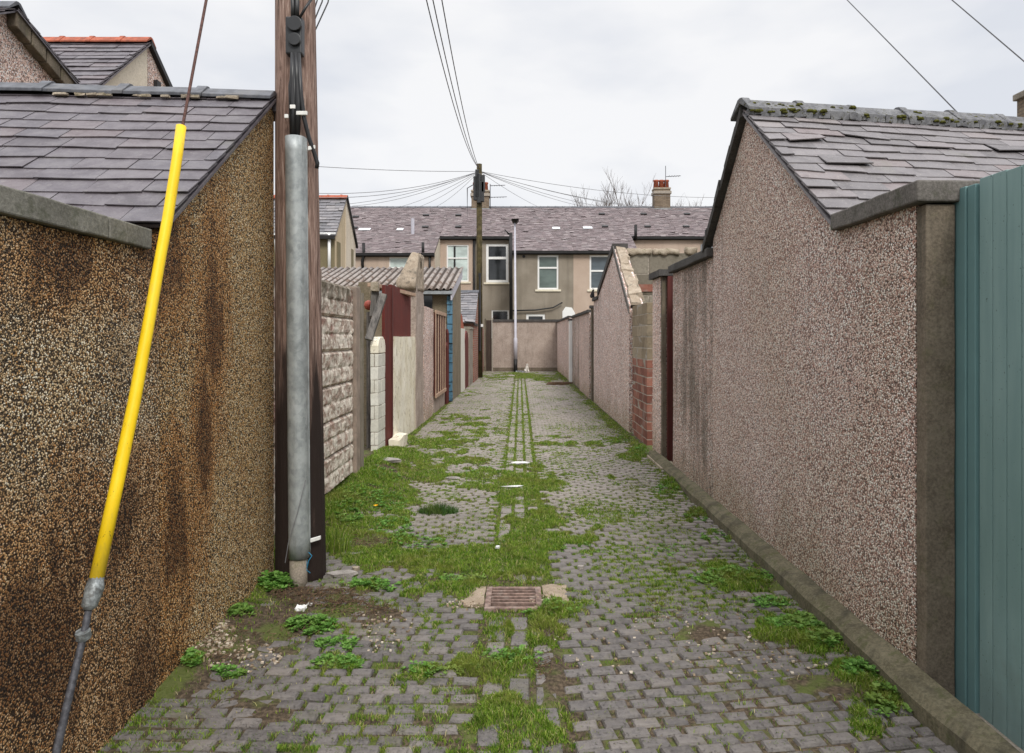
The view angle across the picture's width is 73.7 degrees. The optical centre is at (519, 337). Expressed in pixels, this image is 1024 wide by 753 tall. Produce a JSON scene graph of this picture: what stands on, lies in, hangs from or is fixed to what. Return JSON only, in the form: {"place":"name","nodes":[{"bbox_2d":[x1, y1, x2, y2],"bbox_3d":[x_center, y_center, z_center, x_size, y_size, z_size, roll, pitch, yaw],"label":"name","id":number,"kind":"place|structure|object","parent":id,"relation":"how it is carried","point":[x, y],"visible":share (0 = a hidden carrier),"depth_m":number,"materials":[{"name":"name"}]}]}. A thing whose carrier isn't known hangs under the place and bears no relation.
{"place":"outdoors","nodes":[
{"label":"outdoors","id":0,"kind":"place"},
{"bbox_2d":[0,0,1023,205],"label":"sky","id":1,"kind":"structure","parent":0,"point":[559,92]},
{"bbox_2d":[96,371,937,752],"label":"grass","id":2,"kind":"structure","parent":0,"point":[530,555],"depth_m":4.42,"materials":[{"name":"green plant"}]},
{"bbox_2d":[101,371,934,752],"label":"lane soil","id":3,"kind":"structure","parent":0,"point":[557,681],"depth_m":3.05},
{"bbox_2d":[294,604,307,610],"bbox_3d":[-1.200,1.487,3.751,0.069,0.035,0.056,0,0,0],"label":"crumpled tissue","id":4,"kind":"object","parent":3,"relation":"on","point":[299,607],"visible":1,"depth_m":3.74,"materials":[{"name":"white paper"}]},
{"bbox_2d":[358,282,371,444],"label":"wall","id":5,"kind":"structure","parent":3,"relation":"on","point":[365,290],"depth_m":9.60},
{"bbox_2d":[364,300,370,447],"bbox_3d":[-2.059,0.522,9.300,0.127,2.056,0.130,0,0,0],"label":"post","id":6,"kind":"object","parent":3,"relation":"on","point":[368,389],"visible":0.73,"depth_m":9.28,"materials":[{"name":"brown wood"}]},
{"bbox_2d":[370,291,377,315],"bbox_3d":[-1.872,-0.464,8.750,0.099,0.388,0.050,0,0,0],"label":"broken plank","id":7,"kind":"object","parent":3,"relation":"on","point":[373,300],"visible":0.56,"depth_m":8.72,"materials":[{"name":"grey wood"}]},
{"bbox_2d":[370,282,379,291],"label":"block end","id":8,"kind":"structure","parent":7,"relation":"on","point":[374,286],"depth_m":8.68,"materials":[{"name":"beige stone"}]},
{"bbox_2d":[370,337,384,450],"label":"brick pier","id":9,"kind":"structure","parent":3,"relation":"on","point":[377,370],"depth_m":8.31,"materials":[{"name":"beige paint"}]},
{"bbox_2d":[365,293,386,340],"bbox_3d":[-1.757,-0.254,8.350,0.100,0.596,0.322,0,0,35],"label":"broken plank","id":10,"kind":"object","parent":9,"relation":"on","point":[375,318],"visible":1,"depth_m":8.32,"materials":[{"name":"grey wood"}]},
{"bbox_2d":[383,457,400,462],"bbox_3d":[-1.449,1.357,7.558,0.313,0.035,0.150,0,0,28],"label":"rubble slab","id":11,"kind":"object","parent":3,"relation":"on","point":[393,460],"depth_m":7.51,"materials":[{"name":"stone"}]},
{"bbox_2d":[445,329,448,403],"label":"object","id":12,"kind":"object","parent":3,"relation":"on","point":[447,371],"visible":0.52,"depth_m":15.43,"materials":[{"name":"paint"}]},
{"bbox_2d":[461,328,464,391],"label":"white brick wall","id":13,"kind":"structure","parent":3,"relation":"on","point":[462,359],"depth_m":19.07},
{"bbox_2d":[465,329,469,388],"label":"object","id":14,"kind":"structure","parent":3,"relation":"on","point":[467,357],"depth_m":20.73,"materials":[{"name":"wood"}]},
{"bbox_2d":[464,327,473,384],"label":"short concrete wall","id":15,"kind":"structure","parent":3,"relation":"on","point":[471,354],"depth_m":22.00,"materials":[{"name":"grey concrete"}]},
{"bbox_2d":[482,328,483,371],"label":"yard wall","id":16,"kind":"structure","parent":3,"relation":"on","point":[483,346],"depth_m":30.02,"materials":[{"name":"red brick"}]},
{"bbox_2d":[484,318,559,371],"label":"end wall","id":17,"kind":"structure","parent":3,"relation":"on","point":[536,344],"depth_m":30.25,"materials":[{"name":"concrete"}]},
{"bbox_2d":[486,320,491,370],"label":"end gate","id":18,"kind":"structure","parent":17,"relation":"attached to","point":[488,345],"depth_m":30.28,"materials":[{"name":"wood"}]},
{"bbox_2d":[180,435,912,716],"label":"weeds","id":19,"kind":"object","parent":3,"relation":"on","point":[284,580],"visible":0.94,"depth_m":3.54,"materials":[{"name":"green plant"}]},
{"bbox_2d":[546,382,572,384],"bbox_3d":[1.253,1.464,21.678,0.906,0.104,0.404,0,0,0],"label":"drain cover","id":20,"kind":"object","parent":3,"relation":"on","point":[557,383],"visible":0.85,"depth_m":21.51,"materials":[{"name":"brown metal"}]},
{"bbox_2d":[568,318,571,381],"bbox_3d":[1.728,0.463,22.561,0.285,2.173,0.489,0,0,0],"label":"door jamb","id":21,"kind":"object","parent":3,"relation":"on","point":[570,349],"depth_m":22.32,"materials":[{"name":"beige concrete"}]},
{"bbox_2d":[589,305,593,400],"bbox_3d":[1.759,0.405,15.844,0.280,2.297,0.218,0,0,0],"label":"concrete jamb","id":22,"kind":"object","parent":3,"relation":"on","point":[591,307],"visible":0.36,"depth_m":15.74,"materials":[{"name":"grey concrete"}]},
{"bbox_2d":[632,302,652,444],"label":"brick pier","id":23,"kind":"structure","parent":3,"relation":"on","point":[642,370],"depth_m":9.49,"materials":[{"name":"red brick"}]},
{"bbox_2d":[644,453,672,469],"bbox_3d":[1.671,1.498,8.087,0.233,0.117,1.076,0,0,0],"label":"door step","id":24,"kind":"object","parent":3,"relation":"on","point":[655,462],"depth_m":7.92,"materials":[{"name":"grey concrete"}]},
{"bbox_2d":[648,269,672,458],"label":"rendered pillar","id":25,"kind":"structure","parent":3,"relation":"on","point":[658,277],"depth_m":8.14,"materials":[{"name":"concrete"}]},
{"bbox_2d":[668,248,712,496],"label":"streaked yard wall","id":26,"kind":"structure","parent":3,"relation":"on","point":[693,367],"depth_m":6.58,"materials":[{"name":"concrete"}]},
{"bbox_2d":[667,276,672,460],"bbox_3d":[1.831,0.390,7.787,0.198,2.220,0.535,0,0,0],"label":"recessed door","id":27,"kind":"structure","parent":26,"relation":"attached to","point":[669,368],"depth_m":8.00,"materials":[{"name":"paint"}]},
{"bbox_2d":[702,97,1023,599],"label":"slate roofed outhouse","id":28,"kind":"structure","parent":3,"relation":"on","point":[796,174],"depth_m":4.58,"materials":[{"name":"grey concrete"}]},
{"bbox_2d":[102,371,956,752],"bbox_3d":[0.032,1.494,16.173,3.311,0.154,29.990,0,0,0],"label":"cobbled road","id":29,"kind":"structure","parent":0,"point":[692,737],"depth_m":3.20,"materials":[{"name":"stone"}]},
{"bbox_2d":[52,0,207,752],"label":"pole stay","id":30,"kind":"object","parent":29,"relation":"on","point":[93,591],"visible":1,"depth_m":2.40,"materials":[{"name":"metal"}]},
{"bbox_2d":[326,518,353,554],"bbox_3d":[-1.298,1.374,4.806,0.257,0.287,0.228,0,0,-38],"label":"tall weed","id":31,"kind":"object","parent":29,"relation":"on","point":[335,539],"visible":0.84,"depth_m":4.78,"materials":[{"name":"green plant"}]},
{"bbox_2d":[325,569,357,576],"bbox_3d":[-1.126,1.492,4.317,0.203,0.023,0.081,0,0,-10],"label":"broken slab","id":32,"kind":"object","parent":29,"relation":"on","point":[342,573],"depth_m":4.30,"materials":[{"name":"concrete"}]},
{"bbox_2d":[352,566,359,570],"bbox_3d":[-1.050,1.486,4.381,0.044,0.035,0.046,0,0,27],"label":"brick lump","id":33,"kind":"object","parent":29,"relation":"on","point":[355,568],"visible":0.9,"depth_m":4.37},
{"bbox_2d":[417,500,459,516],"bbox_3d":[-0.694,1.443,5.825,0.399,0.151,0.256,0,0,0],"label":"grass tussock","id":34,"kind":"object","parent":29,"relation":"on","point":[443,509],"depth_m":5.81,"materials":[{"name":"green plant"}]},
{"bbox_2d":[446,476,459,478],"bbox_3d":[-0.713,1.492,7.264,0.171,0.021,0.073,0,0,0],"label":"flat stone","id":35,"kind":"object","parent":29,"relation":"on","point":[454,477],"visible":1,"depth_m":7.24,"materials":[{"name":"grey stone"}]},
{"bbox_2d":[197,459,749,679],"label":"plant litter","id":36,"kind":"object","parent":29,"relation":"on","point":[321,592],"visible":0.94,"depth_m":3.81,"materials":[{"name":"brown plant"}]},
{"bbox_2d":[501,485,523,486],"bbox_3d":[-0.077,1.474,6.774,0.233,0.012,0.031,0,0,-6],"label":"litter scrap","id":37,"kind":"object","parent":29,"relation":"on","point":[513,486],"visible":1,"depth_m":6.76,"materials":[{"name":"white paper"}]},
{"bbox_2d":[511,218,518,371],"bbox_3d":[-0.210,-1.805,29.950,0.331,6.710,0.691,0,0,0],"label":"street lamp","id":38,"kind":"object","parent":29,"relation":"on","point":[515,221],"visible":0.94,"depth_m":29.86,"materials":[{"name":"grey metal"}]},
{"bbox_2d":[462,583,568,611],"bbox_3d":[-0.020,1.604,3.964,0.605,0.232,0.388,0,0,0],"label":"drain grate","id":39,"kind":"object","parent":29,"relation":"on","point":[506,598],"visible":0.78,"depth_m":3.93,"materials":[{"name":"metal"}]},
{"bbox_2d":[511,461,528,463],"bbox_3d":[0.006,1.479,8.076,0.227,0.011,0.110,0,0,0],"label":"litter scrap","id":40,"kind":"object","parent":29,"relation":"on","point":[517,462],"visible":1,"depth_m":8.06,"materials":[{"name":"white paper"}]},
{"bbox_2d":[194,466,849,680],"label":"gravel","id":41,"kind":"structure","parent":29,"relation":"on","point":[227,642],"depth_m":3.29,"materials":[{"name":"grey gravel"}]},
{"bbox_2d":[847,0,956,111],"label":"overhead wire","id":42,"kind":"object","parent":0,"point":[905,59],"visible":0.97,"depth_m":8.42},
{"bbox_2d":[952,0,1023,61],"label":"overhead wire","id":43,"kind":"object","parent":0,"point":[988,31],"visible":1,"depth_m":9.35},
{"label":"ground","id":44,"kind":"structure","parent":0,"visible":0},
{"bbox_2d":[0,1,80,83],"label":"pebbledash gable house","id":45,"kind":"structure","parent":44,"relation":"on","point":[28,54],"depth_m":6.84,"materials":[{"name":"concrete"}]},
{"bbox_2d":[0,185,159,752],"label":"yard wall","id":46,"kind":"structure","parent":44,"relation":"on","point":[74,284],"depth_m":2.33,"materials":[{"name":"concrete"}]},
{"bbox_2d":[43,36,172,86],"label":"cream gabled house","id":47,"kind":"structure","parent":44,"relation":"on","point":[111,61],"depth_m":8.89,"materials":[{"name":"grey stone"}]},
{"bbox_2d":[0,81,276,685],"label":"pebbledash outhouse","id":48,"kind":"structure","parent":44,"relation":"on","point":[105,150],"depth_m":3.49,"materials":[{"name":"brown stone"}]},
{"bbox_2d":[275,0,328,587],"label":"utility pole","id":49,"kind":"object","parent":44,"relation":"on","point":[300,545],"visible":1,"depth_m":4.17,"materials":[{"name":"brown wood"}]},
{"bbox_2d":[274,194,357,267],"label":"gabled house","id":50,"kind":"structure","parent":44,"relation":"on","point":[338,243],"depth_m":22.69,"materials":[{"name":"beige paint"}]},
{"bbox_2d":[337,241,340,267],"bbox_3d":[-5.952,-2.642,22.344,0.076,0.954,0.388,0,0,0],"label":"window","id":51,"kind":"structure","parent":50,"relation":"in","point":[338,243],"depth_m":22.27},
{"bbox_2d":[351,249,353,267],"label":"window","id":52,"kind":"structure","parent":50,"relation":"in","point":[352,251],"depth_m":24.13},
{"bbox_2d":[274,266,359,534],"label":"block wall","id":53,"kind":"structure","parent":44,"relation":"on","point":[340,313],"depth_m":6.23,"materials":[{"name":"concrete"}]},
{"bbox_2d":[346,286,363,466],"bbox_3d":[-1.695,0.541,7.024,0.125,2.121,0.255,0,0,0],"label":"gate post","id":54,"kind":"object","parent":44,"relation":"on","point":[361,379],"visible":0.17,"depth_m":7.07,"materials":[{"name":"wood"}]},
{"bbox_2d":[350,206,391,267],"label":"terraced house","id":55,"kind":"structure","parent":44,"relation":"on","point":[368,221],"depth_m":38.40,"materials":[{"name":"grey stone"}]},
{"bbox_2d":[320,267,463,401],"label":"corrugated outhouse","id":56,"kind":"structure","parent":44,"relation":"on","point":[440,285],"depth_m":17.08,"materials":[{"name":"grey metal"}]},
{"bbox_2d":[424,296,432,308],"bbox_3d":[-2.147,-0.690,15.995,0.203,0.580,0.070,0,0,0],"label":"window","id":57,"kind":"structure","parent":56,"relation":"in","point":[428,300],"depth_m":15.96,"materials":[{"name":"black glass"}]},
{"bbox_2d":[447,295,452,400],"bbox_3d":[-1.635,0.242,15.946,0.130,2.484,0.099,0,0,0],"label":"blue board","id":58,"kind":"object","parent":56,"relation":"attached to","point":[450,315],"visible":0.75,"depth_m":15.90,"materials":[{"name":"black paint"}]},
{"bbox_2d":[388,284,415,446],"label":"cream wall","id":59,"kind":"structure","parent":44,"relation":"on","point":[404,391],"depth_m":10.08,"materials":[{"name":"paint"}]},
{"bbox_2d":[382,285,392,445],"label":"red gate","id":60,"kind":"structure","parent":59,"relation":"attached to","point":[387,323],"depth_m":9.04,"materials":[{"name":"paint"}]},
{"bbox_2d":[367,283,415,296],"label":"gate lintel","id":61,"kind":"structure","parent":59,"relation":"attached to","point":[410,294],"depth_m":10.19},
{"bbox_2d":[396,253,424,428],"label":"stone pier","id":62,"kind":"structure","parent":44,"relation":"on","point":[410,277],"depth_m":11.40,"materials":[{"name":"beige stone"}]},
{"bbox_2d":[361,206,476,289],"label":"terraced house","id":63,"kind":"structure","parent":44,"relation":"on","point":[440,236],"depth_m":36.44,"materials":[{"name":"grey stone"}]},
{"bbox_2d":[389,257,408,267],"bbox_3d":[-5.961,-3.725,34.075,1.098,0.549,0.070,0,0,0],"label":"window","id":64,"kind":"structure","parent":63,"relation":"in","point":[398,262],"depth_m":34.08,"materials":[{"name":"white glass"}]},
{"bbox_2d":[447,245,470,282],"bbox_3d":[-3.317,-3.917,36.425,1.416,2.073,0.170,0,0,0],"label":"window","id":65,"kind":"structure","parent":63,"relation":"in","point":[457,255],"depth_m":36.48,"materials":[{"name":"white plastic"}]},
{"bbox_2d":[423,306,433,421],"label":"rendered yard wall","id":66,"kind":"structure","parent":44,"relation":"on","point":[428,362],"depth_m":12.71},
{"bbox_2d":[433,326,444,412],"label":"yard wall","id":67,"kind":"structure","parent":44,"relation":"on","point":[439,403],"depth_m":14.10,"materials":[{"name":"beige concrete"}]},
{"bbox_2d":[434,310,445,397],"bbox_3d":[-1.667,0.328,14.332,0.055,1.735,1.835,0,0,0],"label":"batten panel","id":68,"kind":"object","parent":67,"relation":"attached to","point":[439,353],"visible":1,"depth_m":14.20,"materials":[{"name":"paint"}]},
{"bbox_2d":[461,290,478,381],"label":"brick outhouse","id":69,"kind":"structure","parent":44,"relation":"on","point":[469,305],"depth_m":23.55,"materials":[{"name":"brown brick"}]},
{"bbox_2d":[467,163,484,377],"bbox_3d":[-1.644,-2.450,25.543,0.687,8.100,0.365,0,0,0],"label":"utility pole","id":70,"kind":"object","parent":44,"relation":"on","point":[478,185],"visible":0.98,"depth_m":25.49,"materials":[{"name":"brown wood"}]},
{"bbox_2d":[319,173,472,193],"bbox_3d":[-4.312,-5.255,22.776,7.877,1.947,0.018,0,0,-45],"label":"overhead wire","id":71,"kind":"object","parent":70,"relation":"attached to","point":[388,190],"visible":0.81,"depth_m":22.52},
{"bbox_2d":[319,173,473,197],"bbox_3d":[-4.134,-5.082,22.276,0.018,2.293,8.386,0,0,39],"label":"overhead wire","id":72,"kind":"object","parent":70,"relation":"attached to","point":[389,193],"visible":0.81,"depth_m":21.99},
{"bbox_2d":[319,166,474,171],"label":"overhead wire","id":73,"kind":"object","parent":70,"relation":"attached to","point":[402,170],"visible":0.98,"depth_m":22.52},
{"bbox_2d":[350,179,456,203],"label":"overhead wire","id":74,"kind":"object","parent":70,"relation":"attached to","point":[403,194],"visible":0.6,"depth_m":27.42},
{"bbox_2d":[356,173,474,205],"bbox_3d":[-4.814,-6.195,29.275,0.018,0.341,9.946,0,0,-41],"label":"overhead wire","id":75,"kind":"object","parent":70,"relation":"attached to","point":[415,194],"visible":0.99,"depth_m":28.98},
{"bbox_2d":[426,0,477,166],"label":"overhead cable","id":76,"kind":"object","parent":70,"relation":"attached to","point":[445,76],"visible":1,"depth_m":13.74,"materials":[{"name":"black rubber"}]},
{"bbox_2d":[432,0,478,167],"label":"overhead cable","id":77,"kind":"object","parent":70,"relation":"attached to","point":[449,74],"visible":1,"depth_m":13.76,"materials":[{"name":"black rubber"}]},
{"bbox_2d":[441,0,478,166],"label":"overhead cable","id":78,"kind":"object","parent":70,"relation":"attached to","point":[455,74],"visible":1,"depth_m":14.14,"materials":[{"name":"black rubber"}]},
{"bbox_2d":[484,173,595,208],"bbox_3d":[1.604,-6.964,33.275,0.018,1.506,16.668,0,0,22],"label":"overhead wire","id":79,"kind":"object","parent":70,"relation":"attached to","point":[536,193],"visible":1,"depth_m":30.82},
{"bbox_2d":[482,172,621,208],"bbox_3d":[2.550,-6.964,33.276,0.018,1.506,17.465,0,0,28],"label":"overhead wire","id":80,"kind":"object","parent":70,"relation":"attached to","point":[547,194],"visible":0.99,"depth_m":30.51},
{"bbox_2d":[483,172,679,210],"bbox_3d":[5.814,-6.583,31.775,19.243,1.315,0.018,0,0,-40],"label":"overhead wire","id":81,"kind":"object","parent":70,"relation":"attached to","point":[579,197],"visible":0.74,"depth_m":28.81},
{"bbox_2d":[487,173,708,207],"bbox_3d":[4.892,-6.934,32.776,0.018,1.559,19.322,0,0,42],"label":"overhead wire","id":82,"kind":"object","parent":70,"relation":"attached to","point":[626,204],"visible":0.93,"depth_m":33.71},
{"bbox_2d":[485,172,713,197],"bbox_3d":[6.299,-6.862,30.775,18.810,1.409,0.018,0,0,-34],"label":"overhead wire","id":83,"kind":"object","parent":70,"relation":"attached to","point":[601,190],"visible":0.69,"depth_m":28.85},
{"bbox_2d":[470,182,574,327],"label":"terraced house","id":84,"kind":"structure","parent":44,"relation":"on","point":[544,266],"depth_m":36.14,"materials":[{"name":"beige paint"}]},
{"bbox_2d":[484,244,508,283],"bbox_3d":[-1.207,-3.917,36.425,1.437,2.157,0.170,0,0,0],"label":"window","id":85,"kind":"structure","parent":84,"relation":"in","point":[496,254],"depth_m":36.48,"materials":[{"name":"white plastic"}]},
{"bbox_2d":[492,310,508,318],"bbox_3d":[-1.050,-0.714,36.475,0.924,1.511,0.070,0,0,0],"label":"window","id":86,"kind":"structure","parent":84,"relation":"in","point":[496,314],"depth_m":36.48,"materials":[{"name":"white plastic"}]},
{"bbox_2d":[526,314,544,318],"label":"window","id":87,"kind":"structure","parent":84,"relation":"in","point":[528,316],"depth_m":34.34,"materials":[{"name":"white plastic"}]},
{"bbox_2d":[535,255,560,290],"bbox_3d":[1.414,-3.224,34.325,1.288,1.821,0.170,0,0,0],"label":"window","id":88,"kind":"structure","parent":84,"relation":"in","point":[547,264],"depth_m":34.38,"materials":[{"name":"white plastic"}]},
{"bbox_2d":[556,316,570,379],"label":"yard wall","id":89,"kind":"structure","parent":44,"relation":"on","point":[563,346],"depth_m":25.84,"materials":[{"name":"beige concrete"}]},
{"bbox_2d":[571,313,578,387],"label":"yard wall","id":90,"kind":"structure","parent":44,"relation":"on","point":[575,349],"depth_m":20.99,"materials":[{"name":"grey concrete"}]},
{"bbox_2d":[578,309,590,398],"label":"yard wall","id":91,"kind":"structure","parent":44,"relation":"on","point":[585,352],"depth_m":17.28,"materials":[{"name":"beige concrete"}]},
{"bbox_2d":[592,296,597,404],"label":"yard wall","id":92,"kind":"structure","parent":44,"relation":"on","point":[595,346],"depth_m":15.07,"materials":[{"name":"beige concrete"}]},
{"bbox_2d":[597,243,644,432],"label":"derelict gable","id":93,"kind":"structure","parent":44,"relation":"on","point":[619,293],"depth_m":11.87,"materials":[{"name":"stone"}]},
{"bbox_2d":[564,166,680,313],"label":"terraced house","id":94,"kind":"structure","parent":44,"relation":"on","point":[597,232],"depth_m":36.56,"materials":[{"name":"grey stone"}]},
{"bbox_2d":[587,255,607,290],"bbox_3d":[4.045,-3.224,34.325,1.328,1.821,0.170,0,0,0],"label":"window","id":95,"kind":"structure","parent":94,"relation":"in","point":[597,263],"depth_m":34.38,"materials":[{"name":"white plastic"}]},
{"bbox_2d":[570,167,685,205],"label":"bare tree","id":96,"kind":"object","parent":44,"relation":"on","point":[606,204],"visible":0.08,"depth_m":56.29,"materials":[{"name":"brown plant"}]},
{"bbox_2d":[631,192,703,205],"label":"bare tree","id":97,"kind":"object","parent":44,"relation":"on","point":[689,203],"visible":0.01,"depth_m":59.19,"materials":[{"name":"plant"}]},
{"bbox_2d":[626,244,712,302],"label":"block wall","id":98,"kind":"structure","parent":44,"relation":"on","point":[644,262],"depth_m":12.21,"materials":[{"name":"beige concrete"}]},
{"bbox_2d":[663,206,711,252],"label":"terraced house","id":99,"kind":"structure","parent":44,"relation":"on","point":[690,225],"depth_m":38.39,"materials":[{"name":"grey stone"}]},
{"bbox_2d":[648,450,1019,752],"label":"kerb plinth","id":100,"kind":"structure","parent":44,"relation":"on","point":[944,716],"depth_m":3.20,"materials":[{"name":"concrete"}]},
{"bbox_2d":[831,180,979,698],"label":"pebbledash yard wall","id":101,"kind":"structure","parent":44,"relation":"on","point":[895,252],"depth_m":3.01,"materials":[{"name":"concrete"}]},
{"bbox_2d":[955,699,1023,752],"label":"gate step","id":102,"kind":"object","parent":44,"relation":"on","point":[992,727],"depth_m":2.62,"materials":[{"name":"concrete"}]},
{"bbox_2d":[952,164,1023,750],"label":"teal gate","id":103,"kind":"structure","parent":102,"relation":"on","point":[989,455],"depth_m":2.65,"materials":[{"name":"paint"}]},
{"bbox_2d":[1013,90,1023,116],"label":"stone chimney house","id":104,"kind":"structure","parent":44,"relation":"on","point":[1018,97],"depth_m":14.50,"materials":[{"name":"beige stone"}]}
]}

